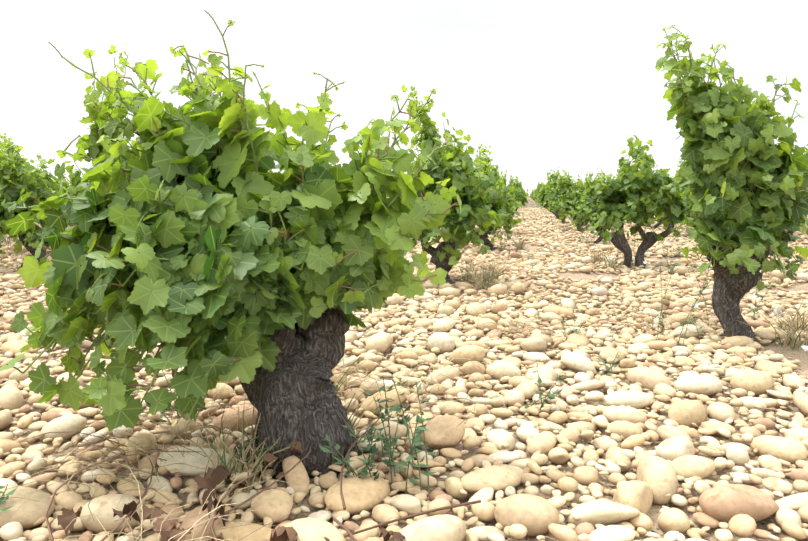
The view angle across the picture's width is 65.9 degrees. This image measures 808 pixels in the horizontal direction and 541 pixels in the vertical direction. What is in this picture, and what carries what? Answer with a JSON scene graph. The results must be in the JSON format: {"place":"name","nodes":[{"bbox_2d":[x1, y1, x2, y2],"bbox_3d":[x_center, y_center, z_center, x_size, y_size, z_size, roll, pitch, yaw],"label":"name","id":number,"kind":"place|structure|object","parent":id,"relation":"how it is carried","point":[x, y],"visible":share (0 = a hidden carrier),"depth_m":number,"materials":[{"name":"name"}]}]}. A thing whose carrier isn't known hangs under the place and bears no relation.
{"place":"outdoors","nodes":[
{"label":"outdoors","id":0,"kind":"place"},
{"bbox_2d":[0,195,807,540],"bbox_3d":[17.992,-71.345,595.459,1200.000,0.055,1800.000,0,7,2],"label":"ground","id":1,"kind":"structure","parent":0,"point":[786,351],"depth_m":1.79,"materials":[{"name":"beige stone"}]},
{"bbox_2d":[0,139,71,270],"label":"vine","id":2,"kind":"object","parent":1,"relation":"on","point":[15,185],"visible":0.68,"depth_m":5.50,"materials":[{"name":"green plant"}]},
{"bbox_2d":[0,132,75,254],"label":"vine","id":3,"kind":"object","parent":1,"relation":"on","point":[54,184],"visible":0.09,"depth_m":7.12,"materials":[{"name":"green plant"}]},
{"bbox_2d":[56,173,70,189],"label":"vine","id":4,"kind":"object","parent":1,"relation":"on","point":[63,184],"visible":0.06,"depth_m":20.89,"materials":[{"name":"green plant"}]},
{"bbox_2d":[65,164,84,195],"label":"vine","id":5,"kind":"object","parent":1,"relation":"on","point":[70,173],"visible":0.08,"depth_m":19.17,"materials":[{"name":"green plant"}]},
{"bbox_2d":[47,42,165,240],"bbox_3d":[-1.478,-0.447,3.483,0.920,1.640,0.800,-1,7,-5],"label":"vine","id":6,"kind":"object","parent":1,"relation":"on","point":[92,147],"visible":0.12,"depth_m":3.42,"materials":[{"name":"green plant"}]},
{"bbox_2d":[0,10,461,482],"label":"vine","id":7,"kind":"object","parent":1,"relation":"on","point":[195,236],"visible":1,"depth_m":1.56,"materials":[{"name":"green plant"}]},
{"bbox_2d":[0,207,807,540],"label":"pebbles","id":8,"kind":"object","parent":1,"relation":"on","point":[740,507],"visible":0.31,"depth_m":1.88,"materials":[{"name":"stone"}]},
{"bbox_2d":[103,244,802,345],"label":"grape bunches","id":9,"kind":"object","parent":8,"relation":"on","point":[113,341],"visible":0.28,"depth_m":2.85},
{"bbox_2d":[0,216,807,540],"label":"dry grass","id":10,"kind":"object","parent":1,"relation":"on","point":[214,476],"visible":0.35,"depth_m":1.54,"materials":[{"name":"plant"}]},
{"bbox_2d":[387,85,503,283],"bbox_3d":[0.273,-0.595,4.816,0.973,1.692,0.840,1,7,4],"label":"vine","id":11,"kind":"object","parent":1,"relation":"on","point":[456,167],"visible":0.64,"depth_m":4.68,"materials":[{"name":"green plant"}]},
{"bbox_2d":[473,141,514,234],"bbox_3d":[1.410,-1.350,10.840,1.100,1.748,0.966,3,8,26],"label":"vine","id":12,"kind":"object","parent":1,"relation":"on","point":[497,177],"visible":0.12,"depth_m":10.66,"materials":[{"name":"green plant"}]},
{"bbox_2d":[470,155,521,250],"bbox_3d":[1.021,-0.792,7.853,0.933,1.321,0.820,0,7,4],"label":"vine","id":13,"kind":"object","parent":1,"relation":"on","point":[501,208],"visible":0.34,"depth_m":7.79,"materials":[{"name":"green plant"}]},
{"bbox_2d":[490,169,516,225],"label":"vine","id":14,"kind":"object","parent":1,"relation":"on","point":[510,201],"visible":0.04,"depth_m":13.83,"materials":[{"name":"green plant"}]},
{"bbox_2d":[500,168,522,214],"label":"vine","id":15,"kind":"object","parent":1,"relation":"on","point":[518,197],"visible":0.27,"depth_m":19.73,"materials":[{"name":"green plant"}]},
{"bbox_2d":[510,175,528,208],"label":"vine","id":16,"kind":"object","parent":1,"relation":"on","point":[519,185],"visible":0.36,"depth_m":25.77,"materials":[{"name":"green plant"}]},
{"bbox_2d":[533,182,546,201],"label":"vine","id":17,"kind":"object","parent":1,"relation":"on","point":[539,185],"visible":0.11,"depth_m":39.25,"materials":[{"name":"green plant"}]},
{"bbox_2d":[537,172,555,211],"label":"vine","id":18,"kind":"object","parent":1,"relation":"on","point":[542,192],"visible":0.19,"depth_m":23.98,"materials":[{"name":"green plant"}]},
{"bbox_2d":[540,166,559,218],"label":"vine","id":19,"kind":"object","parent":1,"relation":"on","point":[553,185],"visible":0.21,"depth_m":18.16,"materials":[{"name":"green plant"}]},
{"bbox_2d":[548,172,574,223],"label":"vine","id":20,"kind":"object","parent":1,"relation":"on","point":[556,197],"visible":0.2,"depth_m":15.00,"materials":[{"name":"green plant"}]},
{"bbox_2d":[543,169,587,231],"bbox_3d":[3.328,-1.287,12.021,0.987,1.330,0.908,-3,7,-22],"label":"vine","id":21,"kind":"object","parent":1,"relation":"on","point":[570,188],"visible":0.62,"depth_m":11.93,"materials":[{"name":"green plant"}]},
{"bbox_2d":[560,166,616,243],"bbox_3d":[2.766,-0.890,9.000,0.925,1.215,0.723,-6,9,-42],"label":"vine","id":22,"kind":"object","parent":1,"relation":"on","point":[580,213],"visible":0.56,"depth_m":8.92,"materials":[{"name":"green plant"}]},
{"bbox_2d":[614,156,629,219],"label":"vine","id":23,"kind":"object","parent":1,"relation":"on","point":[620,174],"visible":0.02,"depth_m":16.30,"materials":[{"name":"green plant"}]},
{"bbox_2d":[585,134,693,268],"bbox_3d":[2.266,-0.623,6.010,1.029,1.396,0.790,0,7,2],"label":"vine","id":24,"kind":"object","parent":1,"relation":"on","point":[629,197],"visible":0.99,"depth_m":5.91,"materials":[{"name":"green plant"}]},
{"bbox_2d":[640,151,665,227],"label":"vine","id":25,"kind":"object","parent":1,"relation":"on","point":[661,219],"visible":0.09,"depth_m":13.21,"materials":[{"name":"green plant"}]},
{"bbox_2d":[656,158,696,235],"bbox_3d":[4.691,-1.174,10.192,0.953,1.493,1.219,7,9,43],"label":"vine","id":26,"kind":"object","parent":1,"relation":"on","point":[682,189],"visible":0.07,"depth_m":10.13,"materials":[{"name":"green plant"}]},
{"bbox_2d":[674,169,681,191],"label":"vine","id":27,"kind":"object","parent":1,"relation":"on","point":[676,176],"visible":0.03,"depth_m":17.42,"materials":[{"name":"green plant"}]},
{"bbox_2d":[655,25,807,341],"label":"vine","id":28,"kind":"object","parent":1,"relation":"on","point":[742,174],"visible":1,"depth_m":2.83,"materials":[{"name":"green plant"}]},
{"bbox_2d":[769,214,807,255],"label":"vine","id":29,"kind":"object","parent":1,"relation":"on","point":[803,228],"visible":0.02,"depth_m":7.01,"materials":[{"name":"green plant"}]},
{"bbox_2d":[0,0,807,194],"label":"sky","id":30,"kind":"structure","parent":0,"point":[563,84],"materials":[{"name":"white"}]}
]}

